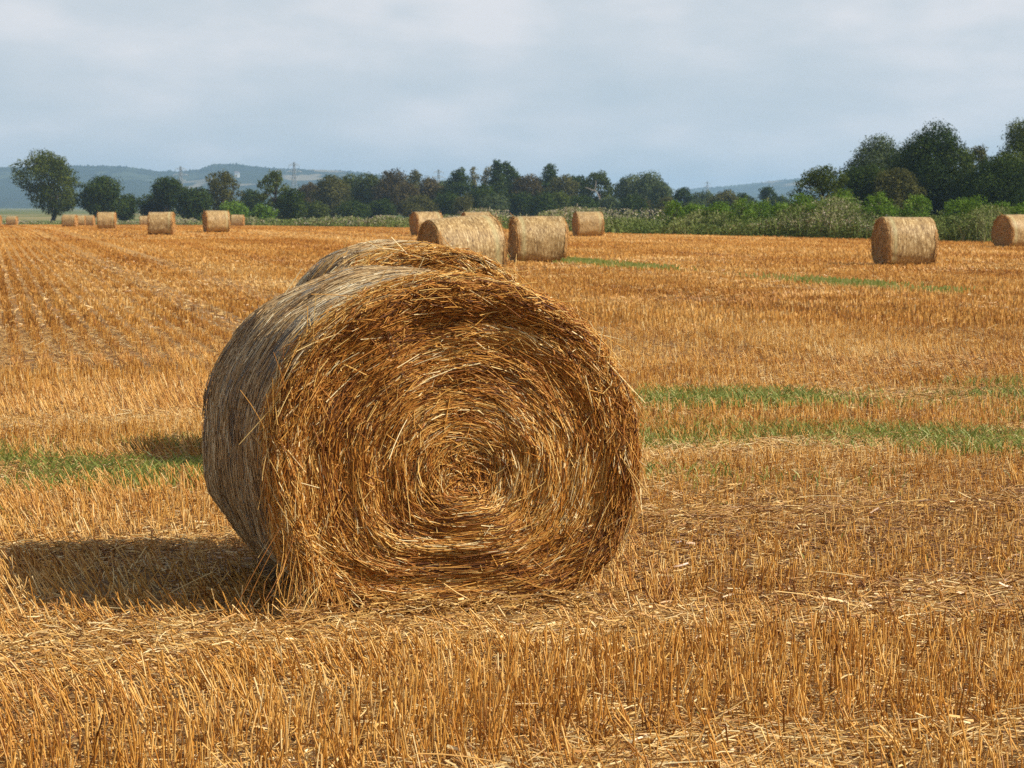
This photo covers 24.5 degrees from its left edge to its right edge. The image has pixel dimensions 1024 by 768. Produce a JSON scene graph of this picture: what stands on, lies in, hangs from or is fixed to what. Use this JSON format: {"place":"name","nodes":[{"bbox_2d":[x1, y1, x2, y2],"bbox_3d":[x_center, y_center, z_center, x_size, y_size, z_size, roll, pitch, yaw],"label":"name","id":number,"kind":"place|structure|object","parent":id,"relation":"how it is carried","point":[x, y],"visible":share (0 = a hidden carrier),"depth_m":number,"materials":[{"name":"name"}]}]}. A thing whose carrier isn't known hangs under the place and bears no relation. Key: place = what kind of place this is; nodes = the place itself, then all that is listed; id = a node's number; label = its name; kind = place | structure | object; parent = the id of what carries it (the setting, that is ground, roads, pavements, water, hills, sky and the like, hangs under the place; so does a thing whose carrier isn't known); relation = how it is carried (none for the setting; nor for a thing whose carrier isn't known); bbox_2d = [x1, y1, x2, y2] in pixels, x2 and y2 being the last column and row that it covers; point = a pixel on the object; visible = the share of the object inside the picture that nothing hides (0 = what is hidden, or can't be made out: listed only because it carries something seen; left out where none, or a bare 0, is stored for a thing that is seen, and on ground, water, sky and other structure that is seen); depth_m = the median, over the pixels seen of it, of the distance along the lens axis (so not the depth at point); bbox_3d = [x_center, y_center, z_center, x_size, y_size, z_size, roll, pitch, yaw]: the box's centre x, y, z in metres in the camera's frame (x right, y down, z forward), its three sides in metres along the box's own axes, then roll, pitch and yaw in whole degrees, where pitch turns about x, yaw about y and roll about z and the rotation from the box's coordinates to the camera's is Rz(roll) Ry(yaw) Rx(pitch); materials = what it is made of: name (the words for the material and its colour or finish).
{"place":"outdoors","nodes":[
{"label":"outdoors","id":0,"kind":"place"},
{"bbox_2d":[0,162,480,207],"bbox_3d":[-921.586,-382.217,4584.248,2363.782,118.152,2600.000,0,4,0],"label":"hills","id":1,"kind":"structure","parent":0,"point":[136,182],"depth_m":4804.00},
{"bbox_2d":[0,208,942,237],"bbox_3d":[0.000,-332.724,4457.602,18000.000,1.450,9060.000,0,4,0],"label":"ground","id":2,"kind":"structure","parent":0,"point":[29,214],"depth_m":898.04,"materials":[{"name":"green plant"}]},
{"bbox_2d":[6,216,18,224],"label":"straw bale","id":3,"kind":"object","parent":2,"relation":"on","point":[12,220],"visible":0.98,"depth_m":336.62},
{"bbox_2d":[9,148,80,220],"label":"oak tree","id":4,"kind":"object","parent":2,"relation":"on","point":[44,165],"visible":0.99,"depth_m":416.19,"materials":[{"name":"green plant"}]},
{"bbox_2d":[61,215,77,226],"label":"straw bale","id":5,"kind":"object","parent":2,"relation":"on","point":[69,220],"visible":0.94,"depth_m":248.84},
{"bbox_2d":[85,215,95,225],"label":"straw bale","id":6,"kind":"object","parent":2,"relation":"on","point":[90,219],"visible":0.62,"depth_m":298.72},
{"bbox_2d":[73,175,134,217],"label":"broadleaf tree","id":7,"kind":"object","parent":2,"relation":"on","point":[101,194],"visible":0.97,"depth_m":411.78,"materials":[{"name":"green plant"}]},
{"bbox_2d":[117,193,139,220],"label":"broadleaf tree","id":8,"kind":"object","parent":2,"relation":"on","point":[130,214],"visible":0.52,"depth_m":427.63,"materials":[{"name":"green plant"}]},
{"bbox_2d":[135,191,181,217],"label":"broadleaf tree","id":9,"kind":"object","parent":2,"relation":"on","point":[147,205],"visible":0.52,"depth_m":422.70,"materials":[{"name":"green plant"}]},
{"bbox_2d":[147,212,176,234],"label":"straw bale","id":10,"kind":"object","parent":2,"relation":"on","point":[160,222],"visible":1,"depth_m":130.09},
{"bbox_2d":[149,176,185,211],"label":"broadleaf tree","id":11,"kind":"object","parent":2,"relation":"on","point":[166,189],"visible":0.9,"depth_m":417.51,"materials":[{"name":"green plant"}]},
{"bbox_2d":[173,185,214,221],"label":"broadleaf tree","id":12,"kind":"object","parent":2,"relation":"on","point":[195,202],"visible":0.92,"depth_m":407.34,"materials":[{"name":"green plant"}]},
{"bbox_2d":[203,170,244,210],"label":"broadleaf tree","id":13,"kind":"object","parent":2,"relation":"on","point":[224,182],"visible":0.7,"depth_m":417.55,"materials":[{"name":"green plant"}]},
{"bbox_2d":[218,200,250,219],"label":"bush","id":14,"kind":"object","parent":2,"relation":"on","point":[235,209],"visible":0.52,"depth_m":343.33,"materials":[{"name":"green plant"}]},
{"bbox_2d":[230,215,244,225],"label":"straw bale","id":15,"kind":"object","parent":2,"relation":"on","point":[237,220],"visible":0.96,"depth_m":272.78},
{"bbox_2d":[239,188,266,216],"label":"broadleaf tree","id":16,"kind":"object","parent":2,"relation":"on","point":[248,199],"visible":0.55,"depth_m":467.38,"materials":[{"name":"green plant"}]},
{"bbox_2d":[249,203,279,218],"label":"bush","id":17,"kind":"object","parent":2,"relation":"on","point":[262,211],"visible":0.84,"depth_m":318.62,"materials":[{"name":"green plant"}]},
{"bbox_2d":[255,168,289,218],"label":"broadleaf tree","id":18,"kind":"object","parent":2,"relation":"on","point":[275,178],"visible":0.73,"depth_m":377.81,"materials":[{"name":"green plant"}]},
{"bbox_2d":[273,187,310,219],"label":"broadleaf tree","id":19,"kind":"object","parent":2,"relation":"on","point":[292,206],"visible":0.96,"depth_m":373.02,"materials":[{"name":"green plant"}]},
{"bbox_2d":[286,162,301,193],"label":"electricity pylon","id":20,"kind":"object","parent":2,"relation":"on","point":[293,171],"visible":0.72,"depth_m":1742.87,"materials":[{"name":"metal"}]},
{"bbox_2d":[297,182,320,217],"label":"broadleaf tree","id":21,"kind":"object","parent":2,"relation":"on","point":[309,187],"visible":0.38,"depth_m":496.91,"materials":[{"name":"green plant"}]},
{"bbox_2d":[303,200,331,217],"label":"bush","id":22,"kind":"object","parent":2,"relation":"on","point":[318,210],"visible":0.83,"depth_m":417.74,"materials":[{"name":"green plant"}]},
{"bbox_2d":[308,174,351,216],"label":"broadleaf tree","id":23,"kind":"object","parent":2,"relation":"on","point":[335,192],"visible":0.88,"depth_m":476.84,"materials":[{"name":"green plant"}]},
{"bbox_2d":[339,173,358,212],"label":"broadleaf tree","id":24,"kind":"object","parent":2,"relation":"on","point":[348,180],"visible":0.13,"depth_m":517.00,"materials":[{"name":"green plant"}]},
{"bbox_2d":[334,199,370,218],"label":"bush","id":25,"kind":"object","parent":2,"relation":"on","point":[350,208],"visible":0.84,"depth_m":424.71,"materials":[{"name":"green plant"}]},
{"bbox_2d":[350,170,389,218],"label":"broadleaf tree","id":26,"kind":"object","parent":2,"relation":"on","point":[362,187],"visible":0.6,"depth_m":502.04,"materials":[{"name":"green plant"}]},
{"bbox_2d":[366,197,398,218],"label":"bush","id":27,"kind":"object","parent":2,"relation":"on","point":[381,207],"visible":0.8,"depth_m":431.20,"materials":[{"name":"green plant"}]},
{"bbox_2d":[371,169,415,215],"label":"broadleaf tree","id":28,"kind":"object","parent":2,"relation":"on","point":[391,181],"visible":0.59,"depth_m":496.86,"materials":[{"name":"green plant"}]},
{"bbox_2d":[391,182,420,216],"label":"broadleaf tree","id":29,"kind":"object","parent":2,"relation":"on","point":[407,190],"visible":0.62,"depth_m":467.49,"materials":[{"name":"green plant"}]},
{"bbox_2d":[295,228,535,286],"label":"straw bale","id":30,"kind":"object","parent":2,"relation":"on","point":[392,252],"visible":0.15,"depth_m":13.67},
{"bbox_2d":[405,169,425,193],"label":"broadleaf tree","id":31,"kind":"object","parent":2,"relation":"on","point":[415,177],"visible":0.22,"depth_m":512.36,"materials":[{"name":"green plant"}]},
{"bbox_2d":[399,193,440,217],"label":"bush","id":32,"kind":"object","parent":2,"relation":"on","point":[419,203],"visible":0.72,"depth_m":438.73,"materials":[{"name":"green plant"}]},
{"bbox_2d":[417,176,443,208],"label":"broadleaf tree","id":33,"kind":"object","parent":2,"relation":"on","point":[428,187],"visible":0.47,"depth_m":497.29,"materials":[{"name":"green plant"}]},
{"bbox_2d":[431,190,458,215],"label":"bush","id":34,"kind":"object","parent":2,"relation":"on","point":[445,205],"visible":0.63,"depth_m":445.17,"materials":[{"name":"green plant"}]},
{"bbox_2d":[433,167,478,198],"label":"tree","id":35,"kind":"object","parent":2,"relation":"on","point":[459,183],"visible":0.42,"depth_m":477.43,"materials":[{"name":"green plant"}]},
{"bbox_2d":[450,193,474,214],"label":"bush","id":36,"kind":"object","parent":2,"relation":"on","point":[462,203],"visible":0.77,"depth_m":422.72,"materials":[{"name":"green plant"}]},
{"bbox_2d":[416,211,511,268],"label":"straw bale","id":37,"kind":"object","parent":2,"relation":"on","point":[485,235],"visible":0.43,"depth_m":46.96},
{"bbox_2d":[469,167,478,188],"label":"poplar tree","id":38,"kind":"object","parent":2,"relation":"on","point":[473,177],"visible":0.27,"depth_m":487.69,"materials":[{"name":"green plant"}]},
{"bbox_2d":[461,212,491,215],"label":"straw bale","id":39,"kind":"object","parent":2,"relation":"on","point":[473,213],"visible":0.12,"depth_m":127.36},
{"bbox_2d":[463,183,496,210],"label":"bush","id":40,"kind":"object","parent":2,"relation":"on","point":[478,193],"visible":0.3,"depth_m":436.20,"materials":[{"name":"green plant"}]},
{"bbox_2d":[476,164,490,184],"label":"poplar tree","id":41,"kind":"object","parent":2,"relation":"on","point":[483,177],"visible":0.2,"depth_m":489.46,"materials":[{"name":"green plant"}]},
{"bbox_2d":[479,159,509,196],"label":"fir tree","id":42,"kind":"object","parent":2,"relation":"on","point":[496,180],"visible":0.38,"depth_m":477.29,"materials":[{"name":"green plant"}]},
{"bbox_2d":[477,194,511,214],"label":"bush","id":43,"kind":"object","parent":2,"relation":"on","point":[493,202],"visible":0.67,"depth_m":429.14,"materials":[{"name":"green plant"}]},
{"bbox_2d":[2,194,1023,242],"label":"rough grass","id":44,"kind":"structure","parent":2,"relation":"on","point":[842,220],"depth_m":126.32,"materials":[{"name":"green plant"}]},
{"bbox_2d":[501,161,524,197],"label":"fir tree","id":45,"kind":"object","parent":2,"relation":"on","point":[511,174],"visible":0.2,"depth_m":482.16,"materials":[{"name":"green plant"}]},
{"bbox_2d":[503,191,533,216],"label":"bush","id":46,"kind":"object","parent":2,"relation":"on","point":[515,199],"visible":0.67,"depth_m":443.40,"materials":[{"name":"green plant"}]},
{"bbox_2d":[508,173,546,215],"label":"broadleaf tree","id":47,"kind":"object","parent":2,"relation":"on","point":[522,184],"visible":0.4,"depth_m":476.73,"materials":[{"name":"green plant"}]},
{"bbox_2d":[521,189,557,215],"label":"bush","id":48,"kind":"object","parent":2,"relation":"on","point":[544,203],"visible":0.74,"depth_m":421.03,"materials":[{"name":"green plant"}]},
{"bbox_2d":[538,163,566,193],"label":"fir tree","id":49,"kind":"object","parent":2,"relation":"on","point":[549,172],"visible":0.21,"depth_m":487.07,"materials":[{"name":"green plant"}]},
{"bbox_2d":[540,190,573,210],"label":"bush","id":50,"kind":"object","parent":2,"relation":"on","point":[561,199],"visible":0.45,"depth_m":426.97,"materials":[{"name":"green plant"}]},
{"bbox_2d":[543,173,580,205],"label":"broadleaf tree","id":51,"kind":"object","parent":2,"relation":"on","point":[568,185],"visible":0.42,"depth_m":472.13,"materials":[{"name":"green plant"}]},
{"bbox_2d":[571,174,590,196],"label":"broadleaf tree","id":52,"kind":"object","parent":2,"relation":"on","point":[581,183],"visible":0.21,"depth_m":487.09,"materials":[{"name":"green plant"}]},
{"bbox_2d":[570,194,600,208],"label":"bush","id":53,"kind":"object","parent":2,"relation":"on","point":[581,201],"visible":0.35,"depth_m":434.66,"materials":[{"name":"green plant"}]},
{"bbox_2d":[581,169,616,205],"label":"broadleaf tree","id":54,"kind":"object","parent":2,"relation":"on","point":[603,182],"visible":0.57,"depth_m":477.07,"materials":[{"name":"green plant"}]},
{"bbox_2d":[597,195,620,218],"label":"bush","id":55,"kind":"object","parent":2,"relation":"on","point":[610,201],"visible":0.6,"depth_m":441.73,"materials":[{"name":"green plant"}]},
{"bbox_2d":[609,174,636,213],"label":"broadleaf tree","id":56,"kind":"object","parent":2,"relation":"on","point":[622,189],"visible":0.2,"depth_m":466.87,"materials":[{"name":"green plant"}]},
{"bbox_2d":[613,193,652,217],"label":"bush","id":57,"kind":"object","parent":2,"relation":"on","point":[632,202],"visible":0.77,"depth_m":418.53,"materials":[{"name":"green plant"}]},
{"bbox_2d":[624,169,664,218],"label":"broadleaf tree","id":58,"kind":"object","parent":2,"relation":"on","point":[641,187],"visible":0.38,"depth_m":461.45,"materials":[{"name":"green plant"}]},
{"bbox_2d":[645,181,675,214],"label":"broadleaf tree","id":59,"kind":"object","parent":2,"relation":"on","point":[661,190],"visible":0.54,"depth_m":452.07,"materials":[{"name":"green plant"}]},
{"bbox_2d":[650,195,676,221],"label":"bush","id":60,"kind":"object","parent":2,"relation":"on","point":[661,205],"visible":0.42,"depth_m":393.20,"materials":[{"name":"green plant"}]},
{"bbox_2d":[656,199,683,225],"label":"shrub","id":61,"kind":"object","parent":2,"relation":"on","point":[672,212],"visible":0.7,"depth_m":135.72,"materials":[{"name":"green plant"}]},
{"bbox_2d":[671,187,693,209],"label":"broadleaf tree","id":62,"kind":"object","parent":2,"relation":"on","point":[683,193],"visible":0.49,"depth_m":497.56,"materials":[{"name":"green plant"}]},
{"bbox_2d":[676,202,704,220],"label":"shrub","id":63,"kind":"object","parent":2,"relation":"on","point":[690,208],"visible":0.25,"depth_m":138.61,"materials":[{"name":"green plant"}]},
{"bbox_2d":[680,199,705,213],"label":"bush","id":64,"kind":"object","parent":2,"relation":"on","point":[694,202],"visible":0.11,"depth_m":400.30,"materials":[{"name":"green plant"}]},
{"bbox_2d":[692,189,714,206],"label":"broadleaf tree","id":65,"kind":"object","parent":2,"relation":"on","point":[706,195],"visible":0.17,"depth_m":517.47,"materials":[{"name":"green plant"}]},
{"bbox_2d":[696,200,733,221],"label":"shrub","id":66,"kind":"object","parent":2,"relation":"on","point":[724,207],"visible":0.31,"depth_m":134.29,"materials":[{"name":"green plant"}]},
{"bbox_2d":[706,188,738,210],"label":"broadleaf tree","id":67,"kind":"object","parent":2,"relation":"on","point":[726,196],"visible":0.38,"depth_m":427.59,"materials":[{"name":"green plant"}]},
{"bbox_2d":[726,197,756,222],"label":"shrub","id":68,"kind":"object","parent":2,"relation":"on","point":[740,202],"visible":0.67,"depth_m":130.11,"materials":[{"name":"green plant"}]},
{"bbox_2d":[735,192,754,201],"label":"broadleaf tree","id":69,"kind":"object","parent":2,"relation":"on","point":[743,195],"visible":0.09,"depth_m":437.73,"materials":[{"name":"green plant"}]},
{"bbox_2d":[733,198,759,214],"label":"bush","id":70,"kind":"object","parent":2,"relation":"on","point":[748,200],"visible":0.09,"depth_m":383.92,"materials":[{"name":"green plant"}]},
{"bbox_2d":[743,199,775,219],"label":"shrub","id":71,"kind":"object","parent":2,"relation":"on","point":[764,205],"visible":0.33,"depth_m":133.19,"materials":[{"name":"green plant"}]},
{"bbox_2d":[757,185,777,202],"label":"broadleaf tree","id":72,"kind":"object","parent":2,"relation":"on","point":[764,193],"visible":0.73,"depth_m":517.71,"materials":[{"name":"green plant"}]},
{"bbox_2d":[762,201,788,218],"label":"shrub","id":73,"kind":"object","parent":2,"relation":"on","point":[778,206],"visible":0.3,"depth_m":129.44,"materials":[{"name":"green plant"}]},
{"bbox_2d":[767,194,792,214],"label":"broadleaf tree","id":74,"kind":"object","parent":2,"relation":"on","point":[779,199],"visible":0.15,"depth_m":477.63,"materials":[{"name":"green plant"}]},
{"bbox_2d":[784,192,814,217],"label":"shrub","id":75,"kind":"object","parent":2,"relation":"on","point":[798,201],"visible":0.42,"depth_m":125.48,"materials":[{"name":"green plant"}]},
{"bbox_2d":[796,197,830,218],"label":"shrub","id":76,"kind":"object","parent":2,"relation":"on","point":[809,206],"visible":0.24,"depth_m":121.56,"materials":[{"name":"green plant"}]},
{"bbox_2d":[786,163,851,204],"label":"broadleaf tree","id":77,"kind":"object","parent":2,"relation":"on","point":[819,180],"visible":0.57,"depth_m":188.84,"materials":[{"name":"green plant"}]},
{"bbox_2d":[828,188,862,206],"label":"shrub","id":78,"kind":"object","parent":2,"relation":"on","point":[843,195],"visible":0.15,"depth_m":124.30,"materials":[{"name":"green plant"}]},
{"bbox_2d":[832,163,892,211],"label":"broadleaf tree","id":79,"kind":"object","parent":2,"relation":"on","point":[861,184],"visible":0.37,"depth_m":213.00,"materials":[{"name":"green plant"}]},
{"bbox_2d":[839,133,907,174],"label":"broadleaf tree","id":80,"kind":"object","parent":2,"relation":"on","point":[875,153],"visible":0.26,"depth_m":233.33,"materials":[{"name":"green plant"}]},
{"bbox_2d":[861,190,893,218],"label":"shrub","id":81,"kind":"object","parent":2,"relation":"on","point":[878,197],"visible":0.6,"depth_m":116.56,"materials":[{"name":"green plant"}]},
{"bbox_2d":[876,203,902,216],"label":"shrub","id":82,"kind":"object","parent":2,"relation":"on","point":[893,210],"visible":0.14,"depth_m":120.31,"materials":[{"name":"green plant"}]},
{"bbox_2d":[871,166,926,214],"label":"broadleaf tree","id":83,"kind":"object","parent":2,"relation":"on","point":[899,180],"visible":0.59,"depth_m":210.32,"materials":[{"name":"green plant"}]},
{"bbox_2d":[900,193,932,216],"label":"shrub","id":84,"kind":"object","parent":2,"relation":"on","point":[910,209],"visible":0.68,"depth_m":115.68,"materials":[{"name":"green plant"}]},
{"bbox_2d":[885,117,978,216],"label":"broadleaf tree","id":85,"kind":"object","parent":2,"relation":"on","point":[923,165],"visible":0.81,"depth_m":217.17,"materials":[{"name":"green plant"}]},
{"bbox_2d":[941,197,973,223],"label":"shrub","id":86,"kind":"object","parent":2,"relation":"on","point":[959,203],"visible":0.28,"depth_m":109.40,"materials":[{"name":"green plant"}]},
{"bbox_2d":[938,165,985,214],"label":"broadleaf tree","id":87,"kind":"object","parent":2,"relation":"on","point":[955,192],"visible":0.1,"depth_m":213.70,"materials":[{"name":"green plant"}]},
{"bbox_2d":[959,194,989,225],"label":"shrub","id":88,"kind":"object","parent":2,"relation":"on","point":[969,207],"visible":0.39,"depth_m":105.90,"materials":[{"name":"green plant"}]},
{"bbox_2d":[962,143,988,177],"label":"broadleaf tree","id":89,"kind":"object","parent":2,"relation":"on","point":[980,152],"visible":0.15,"depth_m":223.18,"materials":[{"name":"green plant"}]},
{"bbox_2d":[959,147,1023,211],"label":"broadleaf tree","id":90,"kind":"object","parent":2,"relation":"on","point":[1004,173],"visible":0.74,"depth_m":202.83,"materials":[{"name":"green plant"}]},
{"bbox_2d":[993,200,1013,215],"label":"shrub","id":91,"kind":"object","parent":2,"relation":"on","point":[1001,205],"visible":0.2,"depth_m":106.17,"materials":[{"name":"green plant"}]},
{"bbox_2d":[988,117,1023,165],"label":"broadleaf tree","id":92,"kind":"object","parent":2,"relation":"on","point":[1013,137],"visible":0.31,"depth_m":210.35,"materials":[{"name":"green plant"}]},
{"bbox_2d":[1007,202,1023,214],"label":"shrub","id":93,"kind":"object","parent":2,"relation":"on","point":[1021,209],"visible":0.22,"depth_m":102.92,"materials":[{"name":"green plant"}]},
{"bbox_2d":[0,224,1023,767],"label":"stubble field","id":94,"kind":"structure","parent":0,"point":[104,323],"depth_m":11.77,"materials":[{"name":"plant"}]},
{"bbox_2d":[77,215,85,225],"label":"straw bale","id":95,"kind":"object","parent":94,"relation":"on","point":[81,220],"visible":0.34,"depth_m":288.75},
{"bbox_2d":[97,212,116,228],"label":"straw bale","id":96,"kind":"object","parent":94,"relation":"on","point":[106,219],"visible":0.98,"depth_m":184.99},
{"bbox_2d":[139,216,147,224],"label":"straw bale","id":97,"kind":"object","parent":94,"relation":"on","point":[142,220],"visible":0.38,"depth_m":328.59},
{"bbox_2d":[202,209,231,231],"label":"straw bale","id":98,"kind":"object","parent":94,"relation":"on","point":[215,221],"visible":0.98,"depth_m":143.17},
{"bbox_2d":[409,212,442,235],"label":"straw bale","id":99,"kind":"object","parent":94,"relation":"on","point":[415,218],"visible":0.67,"depth_m":125.28},
{"bbox_2d":[201,254,670,626],"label":"straw bale","id":100,"kind":"object","parent":94,"relation":"on","point":[387,432],"visible":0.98,"depth_m":9.06},
{"bbox_2d":[0,253,1023,760],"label":"green shoots","id":101,"kind":"object","parent":94,"relation":"on","point":[926,431],"visible":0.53,"depth_m":15.56,"materials":[{"name":"green plant"}]},
{"bbox_2d":[506,213,569,262],"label":"straw bale","id":102,"kind":"object","parent":94,"relation":"on","point":[539,239],"visible":0.96,"depth_m":65.33},
{"bbox_2d":[571,211,605,235],"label":"straw bale","id":103,"kind":"object","parent":94,"relation":"on","point":[587,223],"visible":0.99,"depth_m":124.18},
{"bbox_2d":[869,217,939,265],"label":"straw bale","id":104,"kind":"object","parent":94,"relation":"on","point":[904,240],"visible":0.95,"depth_m":62.35},
{"bbox_2d":[988,213,1023,246],"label":"straw bale","id":105,"kind":"object","parent":94,"relation":"on","point":[1007,230],"visible":0.91,"depth_m":89.28},
{"bbox_2d":[0,0,1023,198],"label":"sky","id":106,"kind":"structure","parent":0,"point":[722,93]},
{"bbox_2d":[673,175,1001,204],"bbox_3d":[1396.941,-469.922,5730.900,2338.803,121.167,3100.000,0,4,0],"label":"hills","id":107,"kind":"structure","parent":0,"point":[783,187],"depth_m":6172.91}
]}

